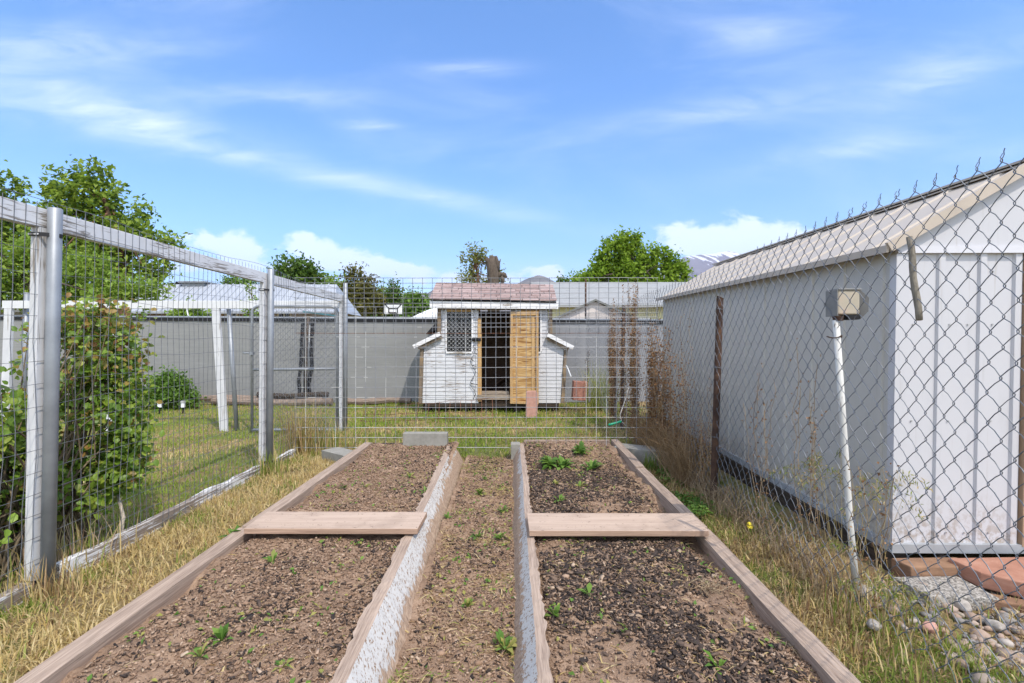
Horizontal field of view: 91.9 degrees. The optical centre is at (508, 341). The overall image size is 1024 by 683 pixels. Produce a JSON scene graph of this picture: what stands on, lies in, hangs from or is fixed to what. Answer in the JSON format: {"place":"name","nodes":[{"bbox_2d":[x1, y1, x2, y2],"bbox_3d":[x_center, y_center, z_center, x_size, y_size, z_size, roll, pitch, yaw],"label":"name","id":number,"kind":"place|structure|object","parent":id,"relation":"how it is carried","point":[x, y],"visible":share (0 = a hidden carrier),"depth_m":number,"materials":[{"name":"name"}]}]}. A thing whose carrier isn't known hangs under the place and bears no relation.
{"place":"outdoors","nodes":[
{"label":"outdoors","id":0,"kind":"place"},
{"bbox_2d":[66,281,360,316],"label":"house","id":1,"kind":"structure","parent":0,"point":[226,291],"depth_m":19.48,"materials":[{"name":"white metal"}]},
{"bbox_2d":[61,441,458,682],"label":"soil","id":2,"kind":"structure","parent":0,"point":[160,670],"depth_m":1.95,"materials":[{"name":"brown soil"}]},
{"bbox_2d":[205,623,233,645],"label":"weed","id":3,"kind":"object","parent":2,"relation":"on","point":[220,633],"visible":1,"depth_m":1.72,"materials":[{"name":"green plant"}]},
{"bbox_2d":[70,442,453,682],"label":"wood chips","id":4,"kind":"object","parent":2,"relation":"on","point":[280,611],"visible":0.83,"depth_m":1.98,"materials":[{"name":"brown wood"}]},
{"bbox_2d":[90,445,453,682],"bbox_3d":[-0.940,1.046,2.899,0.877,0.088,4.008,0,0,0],"label":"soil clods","id":5,"kind":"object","parent":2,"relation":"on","point":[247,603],"visible":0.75,"depth_m":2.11,"materials":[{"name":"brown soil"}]},
{"bbox_2d":[106,442,441,682],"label":"straw","id":6,"kind":"object","parent":2,"relation":"on","point":[291,583],"visible":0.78,"depth_m":2.03,"materials":[{"name":"brown plant"}]},
{"bbox_2d":[244,511,426,533],"bbox_3d":[-0.927,0.993,2.719,0.920,0.030,0.265,0,0,0],"label":"plank","id":7,"kind":"object","parent":2,"relation":"on","point":[271,522],"visible":1,"depth_m":2.66,"materials":[{"name":"brown wood"}]},
{"bbox_2d":[403,432,447,446],"bbox_3d":[-0.819,0.973,4.900,0.435,0.145,0.100,0,0,0],"label":"concrete block","id":8,"kind":"object","parent":2,"relation":"on","point":[425,438],"depth_m":4.85,"materials":[{"name":"grey concrete"}]},
{"bbox_2d":[391,455,515,682],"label":"path","id":9,"kind":"structure","parent":0,"point":[415,611],"depth_m":2.19,"materials":[{"name":"soil"}]},
{"bbox_2d":[87,441,796,682],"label":"seedlings","id":10,"kind":"object","parent":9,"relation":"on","point":[89,677],"visible":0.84,"depth_m":2.25,"materials":[{"name":"green plant"}]},
{"bbox_2d":[387,455,514,682],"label":"straw","id":11,"kind":"object","parent":9,"relation":"on","point":[433,599],"visible":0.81,"depth_m":2.26,"materials":[{"name":"beige plant"}]},
{"bbox_2d":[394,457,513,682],"bbox_3d":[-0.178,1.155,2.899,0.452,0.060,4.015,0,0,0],"label":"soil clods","id":12,"kind":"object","parent":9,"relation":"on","point":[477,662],"visible":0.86,"depth_m":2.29,"materials":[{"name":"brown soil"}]},
{"bbox_2d":[406,458,513,682],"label":"wood chips","id":13,"kind":"object","parent":9,"relation":"on","point":[461,612],"visible":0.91,"depth_m":2.55,"materials":[{"name":"brown wood"}]},
{"bbox_2d":[494,628,516,652],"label":"weed","id":14,"kind":"object","parent":9,"relation":"on","point":[499,636],"visible":0.95,"depth_m":1.87,"materials":[{"name":"green plant"}]},
{"bbox_2d":[398,275,553,316],"bbox_3d":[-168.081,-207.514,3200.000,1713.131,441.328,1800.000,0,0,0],"label":"hill","id":15,"kind":"structure","parent":0,"point":[538,278],"depth_m":3082.84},
{"bbox_2d":[0,401,1023,682],"bbox_3d":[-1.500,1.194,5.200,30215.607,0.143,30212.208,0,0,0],"label":"ground","id":16,"kind":"structure","parent":0,"point":[746,489],"depth_m":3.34,"materials":[{"name":"green plant"}]},
{"bbox_2d":[0,159,40,300],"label":"poplar tree","id":17,"kind":"object","parent":16,"relation":"on","point":[7,230],"visible":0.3,"depth_m":17.83,"materials":[{"name":"green plant"}]},
{"bbox_2d":[0,547,120,609],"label":"grass clump","id":18,"kind":"object","parent":16,"relation":"on","point":[47,589],"visible":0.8,"depth_m":2.22,"materials":[{"name":"plant"}]},
{"bbox_2d":[4,506,150,578],"bbox_3d":[-2.262,1.023,2.579,0.759,0.265,0.487,0,0,15],"label":"grass clump","id":19,"kind":"object","parent":16,"relation":"on","point":[59,552],"visible":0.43,"depth_m":2.60,"materials":[{"name":"plant"}]},
{"bbox_2d":[0,288,165,582],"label":"rose bush","id":20,"kind":"object","parent":16,"relation":"on","point":[81,328],"visible":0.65,"depth_m":2.85,"materials":[{"name":"green plant"}]},
{"bbox_2d":[0,227,176,315],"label":"apple tree","id":21,"kind":"object","parent":16,"relation":"on","point":[70,266],"visible":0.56,"depth_m":11.33,"materials":[{"name":"green plant"}]},
{"bbox_2d":[14,154,192,315],"bbox_3d":[-12.166,-2.250,14.889,5.069,6.804,2.482,0,0,0],"label":"poplar tree","id":22,"kind":"object","parent":16,"relation":"on","point":[57,192],"visible":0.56,"depth_m":14.82,"materials":[{"name":"green plant"}]},
{"bbox_2d":[13,527,252,682],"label":"bed board","id":23,"kind":"object","parent":16,"relation":"on","point":[82,650],"visible":0.52,"depth_m":1.86,"materials":[{"name":"brown wood"}]},
{"bbox_2d":[0,292,338,430],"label":"timber frame","id":24,"kind":"object","parent":16,"relation":"on","point":[217,341],"visible":0.37,"depth_m":6.40,"materials":[{"name":"white paint"}]},
{"bbox_2d":[140,364,206,411],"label":"shrub","id":25,"kind":"object","parent":16,"relation":"on","point":[174,395],"visible":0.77,"depth_m":8.51,"materials":[{"name":"green plant"}]},
{"bbox_2d":[0,187,347,613],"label":"wire fence","id":26,"kind":"object","parent":16,"relation":"on","point":[50,227],"visible":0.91,"depth_m":2.50,"materials":[{"name":"grey metal"}]},
{"bbox_2d":[243,305,338,431],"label":"chain link gate","id":27,"kind":"structure","parent":26,"relation":"attached to","point":[252,368],"depth_m":6.32,"materials":[{"name":"metal"}]},
{"bbox_2d":[294,306,656,450],"bbox_3d":[-0.330,0.373,4.926,3.613,1.444,0.032,0,0,0],"label":"panel","id":28,"kind":"object","parent":26,"relation":"attached to","point":[465,387],"visible":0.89,"depth_m":4.92,"materials":[{"name":"metal"}]},
{"bbox_2d":[294,277,657,333],"bbox_3d":[-0.319,-0.357,4.939,3.625,0.565,0.029,0,0,0],"label":"panel","id":29,"kind":"object","parent":26,"relation":"attached to","point":[471,298],"visible":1,"depth_m":4.94,"materials":[{"name":"metal"}]},
{"bbox_2d":[0,442,358,682],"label":"dry grass","id":30,"kind":"structure","parent":16,"relation":"on","point":[318,463],"depth_m":2.53,"materials":[{"name":"plant"}]},
{"bbox_2d":[164,295,211,315],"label":"shrub","id":31,"kind":"object","parent":16,"relation":"on","point":[174,312],"visible":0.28,"depth_m":10.84,"materials":[{"name":"green plant"}]},
{"bbox_2d":[216,275,256,283],"bbox_3d":[-21.837,-2.394,39.961,3.445,7.087,2.356,0,0,0],"label":"broadleaf tree","id":32,"kind":"object","parent":16,"relation":"on","point":[231,280],"visible":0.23,"depth_m":39.70,"materials":[{"name":"green plant"}]},
{"bbox_2d":[198,395,320,401],"bbox_3d":[-4.651,1.061,9.108,2.507,0.163,0.171,0,0,1],"label":"old log","id":33,"kind":"object","parent":16,"relation":"on","point":[209,398],"visible":0.27,"depth_m":9.07,"materials":[{"name":"brown wood"}]},
{"bbox_2d":[256,392,328,398],"bbox_3d":[-3.949,0.981,9.050,1.310,0.128,0.146,0,0,0],"label":"old log","id":34,"kind":"object","parent":33,"relation":"on","point":[293,395],"visible":0.63,"depth_m":9.00,"materials":[{"name":"wood"}]},
{"bbox_2d":[249,448,290,476],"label":"grass clump","id":35,"kind":"object","parent":16,"relation":"on","point":[276,467],"visible":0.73,"depth_m":4.24,"materials":[{"name":"plant"}]},
{"bbox_2d":[211,398,332,405],"bbox_3d":[-4.299,1.101,8.998,2.207,0.157,0.156,0,0,1],"label":"old log","id":36,"kind":"object","parent":16,"relation":"on","point":[275,401],"visible":0.51,"depth_m":8.95,"materials":[{"name":"brown wood"}]},
{"bbox_2d":[259,249,328,283],"bbox_3d":[-15.558,-2.807,36.130,5.361,7.915,3.902,0,0,0],"label":"broadleaf tree","id":37,"kind":"object","parent":16,"relation":"on","point":[297,268],"visible":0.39,"depth_m":35.52,"materials":[{"name":"green plant"}]},
{"bbox_2d":[242,442,371,538],"bbox_3d":[-1.423,1.108,3.862,0.081,0.186,2.276,0,0,1],"label":"bed board","id":38,"kind":"object","parent":16,"relation":"on","point":[298,495],"visible":0.41,"depth_m":3.51,"materials":[{"name":"wood"}]},
{"bbox_2d":[273,395,340,455],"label":"grass clump","id":39,"kind":"object","parent":16,"relation":"on","point":[309,442],"visible":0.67,"depth_m":5.01,"materials":[{"name":"plant"}]},
{"bbox_2d":[0,315,662,401],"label":"privacy fence","id":40,"kind":"object","parent":16,"relation":"on","point":[397,368],"visible":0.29,"depth_m":9.45,"materials":[{"name":"grey wood"}]},
{"bbox_2d":[321,447,352,462],"bbox_3d":[-1.571,1.125,4.720,0.460,0.150,0.190,0,0,38],"label":"concrete block","id":41,"kind":"object","parent":16,"relation":"on","point":[336,453],"depth_m":4.72,"materials":[{"name":"grey concrete"}]},
{"bbox_2d":[308,418,367,448],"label":"grass clump","id":42,"kind":"object","parent":16,"relation":"on","point":[338,441],"visible":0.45,"depth_m":5.17,"materials":[{"name":"plant"}]},
{"bbox_2d":[337,261,391,316],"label":"spruce tree","id":43,"kind":"object","parent":16,"relation":"on","point":[366,291],"visible":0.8,"depth_m":41.40,"materials":[{"name":"green plant"}]},
{"bbox_2d":[348,397,410,404],"bbox_3d":[-2.402,1.094,9.098,1.213,0.153,0.177,0,0,0],"label":"old log","id":44,"kind":"object","parent":16,"relation":"on","point":[361,401],"visible":0.77,"depth_m":9.05,"materials":[{"name":"brown wood"}]},
{"bbox_2d":[381,271,404,316],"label":"cedar tree","id":45,"kind":"object","parent":16,"relation":"on","point":[390,293],"visible":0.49,"depth_m":41.79,"materials":[{"name":"green plant"}]},
{"bbox_2d":[384,304,401,316],"bbox_3d":[-6.526,-0.502,27.982,0.824,3.304,0.881,0,0,-42],"label":"basketball hoop","id":46,"kind":"object","parent":16,"relation":"on","point":[388,308],"visible":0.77,"depth_m":28.00,"materials":[{"name":"white plastic"}]},
{"bbox_2d":[329,445,462,682],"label":"bed board","id":47,"kind":"object","parent":16,"relation":"on","point":[375,645],"visible":0.84,"depth_m":2.03,"materials":[{"name":"paint"}]},
{"bbox_2d":[395,286,431,317],"bbox_3d":[-7.603,-1.705,40.085,3.503,5.710,2.760,0,0,0],"label":"broadleaf tree","id":48,"kind":"object","parent":16,"relation":"on","point":[410,310],"visible":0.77,"depth_m":39.56,"materials":[{"name":"green plant"}]},
{"bbox_2d":[360,398,492,421],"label":"clump","id":49,"kind":"object","parent":16,"relation":"on","point":[432,413],"visible":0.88,"depth_m":7.16,"materials":[{"name":"green plant"}]},
{"bbox_2d":[455,240,509,310],"bbox_3d":[-1.399,-2.139,26.092,2.998,6.578,1.700,0,0,0],"label":"snag tree","id":50,"kind":"object","parent":16,"relation":"on","point":[475,262],"visible":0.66,"depth_m":25.95,"materials":[{"name":"green plant"}]},
{"bbox_2d":[413,282,573,411],"bbox_3d":[-0.242,0.088,8.561,2.586,2.223,1.458,0,0,0],"label":"playhouse","id":51,"kind":"object","parent":16,"relation":"on","point":[521,354],"visible":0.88,"depth_m":7.99,"materials":[{"name":"white wood"}]},
{"bbox_2d":[445,310,472,352],"bbox_3d":[-0.796,-0.162,7.990,0.456,0.707,0.041,0,0,0],"label":"window","id":52,"kind":"structure","parent":51,"relation":"in","point":[452,317],"depth_m":8.01,"materials":[{"name":"white wood"}]},
{"bbox_2d":[510,311,538,403],"bbox_3d":[0.253,0.259,7.906,0.455,1.471,0.040,0,0,10],"label":"door","id":53,"kind":"structure","parent":51,"relation":"in","point":[524,348],"depth_m":7.91,"materials":[{"name":"yellow wood"}]},
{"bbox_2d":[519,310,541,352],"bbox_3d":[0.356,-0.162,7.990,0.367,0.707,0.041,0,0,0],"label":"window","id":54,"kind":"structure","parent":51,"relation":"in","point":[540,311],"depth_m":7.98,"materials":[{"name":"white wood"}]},
{"bbox_2d":[485,255,506,310],"bbox_3d":[-0.646,-1.591,24.967,1.092,5.486,0.626,0,0,21],"label":"dead tree","id":55,"kind":"object","parent":16,"relation":"on","point":[494,274],"visible":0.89,"depth_m":24.83,"materials":[{"name":"brown wood"}]},
{"bbox_2d":[297,401,699,458],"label":"yard grass","id":56,"kind":"structure","parent":16,"relation":"on","point":[582,411],"depth_m":6.67,"materials":[{"name":"plant"}]},
{"bbox_2d":[526,391,537,416],"bbox_3d":[0.344,0.930,7.325,0.180,0.400,0.050,0,0,0],"label":"paver","id":57,"kind":"object","parent":16,"relation":"on","point":[531,402],"visible":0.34,"depth_m":7.30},
{"bbox_2d":[512,443,553,682],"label":"bed board","id":58,"kind":"object","parent":16,"relation":"on","point":[532,653],"visible":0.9,"depth_m":2.02,"materials":[{"name":"paint"}]},
{"bbox_2d":[527,513,708,535],"bbox_3d":[0.575,0.993,2.691,0.944,0.030,0.270,0,0,0],"label":"plank","id":59,"kind":"object","parent":58,"relation":"on","point":[615,524],"visible":1,"depth_m":2.65,"materials":[{"name":"brown wood"}]},
{"bbox_2d":[571,380,587,400],"bbox_3d":[1.172,0.812,8.200,0.245,0.322,0.220,0,0,0],"label":"flue tile","id":60,"kind":"object","parent":16,"relation":"on","point":[578,392],"visible":0.97,"depth_m":8.10,"materials":[{"name":"ceramic"}]},
{"bbox_2d":[577,363,624,412],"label":"grass clump","id":61,"kind":"object","parent":16,"relation":"on","point":[593,401],"visible":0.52,"depth_m":8.15,"materials":[{"name":"green plant"}]},
{"bbox_2d":[611,439,643,471],"bbox_3d":[1.076,1.096,4.543,0.074,0.186,1.117,0,0,1],"label":"bed board","id":62,"kind":"object","parent":16,"relation":"on","point":[631,460],"visible":0.54,"depth_m":4.40,"materials":[{"name":"brown wood"}]},
{"bbox_2d":[571,224,696,281],"bbox_3d":[7.988,-3.205,32.158,8.005,8.714,3.312,0,0,0],"label":"maple tree","id":63,"kind":"object","parent":16,"relation":"on","point":[623,259],"visible":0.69,"depth_m":31.63,"materials":[{"name":"green plant"}]},
{"bbox_2d":[614,443,663,465],"bbox_3d":[1.293,1.097,4.740,0.520,0.165,0.200,0,0,29],"label":"concrete block","id":64,"kind":"object","parent":16,"relation":"on","point":[636,451],"depth_m":4.66,"materials":[{"name":"grey concrete"}]},
{"bbox_2d":[641,449,661,470],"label":"grass clump","id":65,"kind":"object","parent":16,"relation":"on","point":[647,464],"visible":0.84,"depth_m":4.43,"materials":[{"name":"green plant"}]},
{"bbox_2d":[636,468,706,528],"bbox_3d":[1.058,1.106,3.342,0.080,0.186,1.275,0,0,0],"label":"bed board","id":66,"kind":"object","parent":16,"relation":"on","point":[670,502],"visible":0.41,"depth_m":3.29,"materials":[{"name":"wood"}]},
{"bbox_2d":[613,401,744,487],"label":"dead weeds","id":67,"kind":"object","parent":16,"relation":"on","point":[678,449],"visible":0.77,"depth_m":4.24,"materials":[{"name":"brown plant"}]},
{"bbox_2d":[654,466,725,516],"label":"ground cover","id":68,"kind":"object","parent":16,"relation":"on","point":[678,495],"visible":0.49,"depth_m":3.48,"materials":[{"name":"green plant"}]},
{"bbox_2d":[647,441,875,604],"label":"dead weeds","id":69,"kind":"object","parent":16,"relation":"on","point":[725,497],"visible":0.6,"depth_m":2.75,"materials":[{"name":"brown plant"}]},
{"bbox_2d":[695,529,860,682],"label":"bed board","id":70,"kind":"object","parent":16,"relation":"on","point":[810,647],"visible":0.6,"depth_m":1.86,"materials":[{"name":"wood"}]},
{"bbox_2d":[666,421,905,570],"bbox_3d":[1.966,1.093,4.402,0.100,0.243,3.842,0,0,1],"label":"foundation timber","id":71,"kind":"object","parent":16,"relation":"on","point":[871,551],"visible":0.2,"depth_m":3.25,"materials":[{"name":"black wood"}]},
{"bbox_2d":[656,160,1023,553],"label":"metal shed","id":72,"kind":"structure","parent":71,"relation":"on","point":[1003,332],"depth_m":2.50,"materials":[{"name":"paint"}]},
{"bbox_2d":[585,148,1023,682],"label":"chain link fence","id":73,"kind":"object","parent":16,"relation":"on","point":[717,373],"visible":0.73,"depth_m":2.17,"materials":[{"name":"metal"}]},
{"bbox_2d":[607,298,620,421],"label":"dried vine","id":74,"kind":"object","parent":73,"relation":"attached to","point":[612,369],"visible":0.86,"depth_m":7.06,"materials":[{"name":"brown plant"}]},
{"bbox_2d":[617,318,628,425],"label":"dried vine","id":75,"kind":"object","parent":73,"relation":"attached to","point":[622,385],"visible":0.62,"depth_m":6.50,"materials":[{"name":"brown plant"}]},
{"bbox_2d":[620,279,642,433],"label":"dried vine","id":76,"kind":"object","parent":73,"relation":"attached to","point":[631,364],"visible":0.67,"depth_m":5.92,"materials":[{"name":"brown plant"}]},
{"bbox_2d":[642,314,672,446],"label":"dried vine","id":77,"kind":"object","parent":73,"relation":"attached to","point":[652,401],"visible":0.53,"depth_m":4.97,"materials":[{"name":"brown plant"}]},
{"bbox_2d":[649,327,675,445],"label":"dried vine","id":78,"kind":"object","parent":73,"relation":"attached to","point":[662,397],"visible":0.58,"depth_m":4.69,"materials":[{"name":"brown plant"}]},
{"bbox_2d":[665,350,687,458],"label":"dried vine","id":79,"kind":"object","parent":73,"relation":"attached to","point":[671,414],"visible":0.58,"depth_m":4.35,"materials":[{"name":"brown plant"}]},
{"bbox_2d":[677,302,698,482],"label":"dried vine","id":80,"kind":"object","parent":73,"relation":"attached to","point":[684,401],"visible":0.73,"depth_m":4.09,"materials":[{"name":"brown plant"}]},
{"bbox_2d":[686,375,721,494],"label":"dried vine","id":81,"kind":"object","parent":73,"relation":"attached to","point":[701,445],"visible":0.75,"depth_m":3.69,"materials":[{"name":"brown plant"}]},
{"bbox_2d":[741,363,775,521],"bbox_3d":[1.453,0.582,2.916,0.126,0.925,0.275,0,0,-12],"label":"dried vine","id":82,"kind":"object","parent":73,"relation":"attached to","point":[766,452],"visible":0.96,"depth_m":2.85,"materials":[{"name":"brown plant"}]},
{"bbox_2d":[784,338,825,554],"bbox_3d":[1.451,0.506,2.424,0.174,1.052,0.195,0,0,-40],"label":"dried vine","id":83,"kind":"object","parent":73,"relation":"attached to","point":[812,459],"visible":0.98,"depth_m":2.42,"materials":[{"name":"brown plant"}]},
{"bbox_2d":[906,236,922,320],"bbox_3d":[1.500,-0.235,1.830,0.027,0.319,0.082,0,0,13],"label":"stick","id":84,"kind":"object","parent":73,"relation":"hanging from","point":[915,291],"visible":0.96,"depth_m":1.82,"materials":[{"name":"wood"}]},
{"bbox_2d":[610,440,1023,682],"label":"weedy grass","id":85,"kind":"structure","parent":16,"relation":"on","point":[732,541],"depth_m":2.10,"materials":[{"name":"plant"}]},
{"bbox_2d":[766,446,872,557],"bbox_3d":[1.722,0.829,2.685,0.692,0.542,0.500,0,0,-12],"label":"cheatgrass","id":86,"kind":"object","parent":16,"relation":"on","point":[809,467],"visible":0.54,"depth_m":2.65,"materials":[{"name":"plant"}]},
{"bbox_2d":[826,288,868,598],"bbox_3d":[1.532,0.481,2.266,0.217,1.441,0.108,0,0,0],"label":"lamp post","id":87,"kind":"object","parent":16,"relation":"on","point":[836,310],"visible":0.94,"depth_m":2.24,"materials":[{"name":"white metal"}]},
{"bbox_2d":[787,464,932,567],"bbox_3d":[1.811,0.859,2.512,0.458,0.483,0.566,0,0,-13],"label":"cheatgrass","id":88,"kind":"object","parent":16,"relation":"on","point":[876,490],"visible":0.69,"depth_m":2.44,"materials":[{"name":"plant"}]},
{"bbox_2d":[844,451,899,607],"bbox_3d":[1.481,0.785,2.024,0.106,0.637,0.344,0,0,0],"label":"dried vine","id":89,"kind":"object","parent":16,"relation":"on","point":[882,514],"visible":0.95,"depth_m":1.99,"materials":[{"name":"brown plant"}]},
{"bbox_2d":[771,557,981,635],"bbox_3d":[1.529,1.068,2.147,0.815,0.175,0.647,0,0,0],"label":"grass clump","id":90,"kind":"object","parent":16,"relation":"on","point":[838,602],"visible":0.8,"depth_m":2.13,"materials":[{"name":"plant"}]},
{"bbox_2d":[812,537,948,654],"bbox_3d":[1.438,0.989,1.983,0.277,0.323,0.458,0,0,0],"label":"cheatgrass","id":91,"kind":"object","parent":16,"relation":"on","point":[879,587],"visible":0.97,"depth_m":1.90,"materials":[{"name":"plant"}]},
{"bbox_2d":[790,600,1020,682],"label":"grass clump","id":92,"kind":"object","parent":16,"relation":"on","point":[895,654],"visible":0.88,"depth_m":1.77,"materials":[{"name":"plant"}]},
{"bbox_2d":[891,557,971,583],"bbox_3d":[2.053,1.107,2.395,0.336,0.085,0.110,0,0,0],"label":"stone slab","id":93,"kind":"object","parent":16,"relation":"on","point":[919,565],"depth_m":2.36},
{"bbox_2d":[843,575,1023,682],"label":"gravel","id":94,"kind":"structure","parent":16,"relation":"on","point":[1007,641],"depth_m":1.95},
{"bbox_2d":[893,576,998,610],"bbox_3d":[1.963,1.137,2.235,0.317,0.065,0.209,0,0,0],"label":"paver","id":95,"kind":"object","parent":16,"relation":"on","point":[978,595],"visible":0.54,"depth_m":2.20,"materials":[{"name":"grey stone"}]},
{"bbox_2d":[948,557,1023,597],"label":"stone slab","id":96,"kind":"object","parent":16,"relation":"on","point":[1014,569],"depth_m":2.27,"materials":[{"name":"orange stone"}]},
{"bbox_2d":[983,618,1005,631],"bbox_3d":[1.953,1.138,1.988,0.051,0.042,0.072,0,0,-8],"label":"rock","id":97,"kind":"object","parent":16,"relation":"on","point":[998,625],"visible":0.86,"depth_m":1.97,"materials":[{"name":"white stone"}]},
{"bbox_2d":[990,593,1023,612],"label":"stone slab","id":98,"kind":"structure","parent":16,"relation":"on","point":[1013,604],"depth_m":2.12,"materials":[{"name":"brown stone"}]},
{"bbox_2d":[0,0,1023,295],"label":"sky","id":99,"kind":"structure","parent":0,"point":[391,136],"materials":[{"name":"blue"}]},
{"bbox_2d":[555,299,638,318],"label":"garden shed","id":100,"kind":"structure","parent":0,"point":[596,306],"depth_m":12.00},
{"bbox_2d":[531,282,683,318],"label":"house","id":101,"kind":"structure","parent":0,"point":[598,291],"depth_m":21.28,"materials":[{"name":"beige paint"}]},
{"bbox_2d":[523,441,823,682],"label":"soil","id":102,"kind":"structure","parent":0,"point":[615,668],"depth_m":1.89,"materials":[{"name":"brown soil"}]},
{"bbox_2d":[540,454,557,469],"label":"weed","id":103,"kind":"object","parent":102,"relation":"on","point":[546,461],"visible":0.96,"depth_m":4.09,"materials":[{"name":"green plant"}]},
{"bbox_2d":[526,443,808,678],"bbox_3d":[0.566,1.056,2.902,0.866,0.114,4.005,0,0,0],"label":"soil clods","id":104,"kind":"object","parent":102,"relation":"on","point":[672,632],"visible":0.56,"depth_m":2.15,"materials":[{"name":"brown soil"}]},
{"bbox_2d":[522,441,817,682],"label":"wood chips","id":105,"kind":"object","parent":102,"relation":"on","point":[745,677],"visible":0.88,"depth_m":2.06,"materials":[{"name":"brown wood"}]},
{"bbox_2d":[530,442,816,682],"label":"straw","id":106,"kind":"object","parent":102,"relation":"on","point":[745,624],"visible":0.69,"depth_m":1.83,"materials":[{"name":"brown plant"}]},
{"bbox_2d":[688,578,734,596],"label":"dry grass clump","id":107,"kind":"object","parent":102,"relation":"on","point":[709,588],"visible":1,"depth_m":2.08,"materials":[{"name":"brown plant"}]},
{"bbox_2d":[660,251,740,279],"bbox_3d":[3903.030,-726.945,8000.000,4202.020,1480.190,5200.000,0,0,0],"label":"snowy mountain","id":108,"kind":"structure","parent":0,"point":[700,264],"depth_m":7592.10,"materials":[{"name":"white snow"}]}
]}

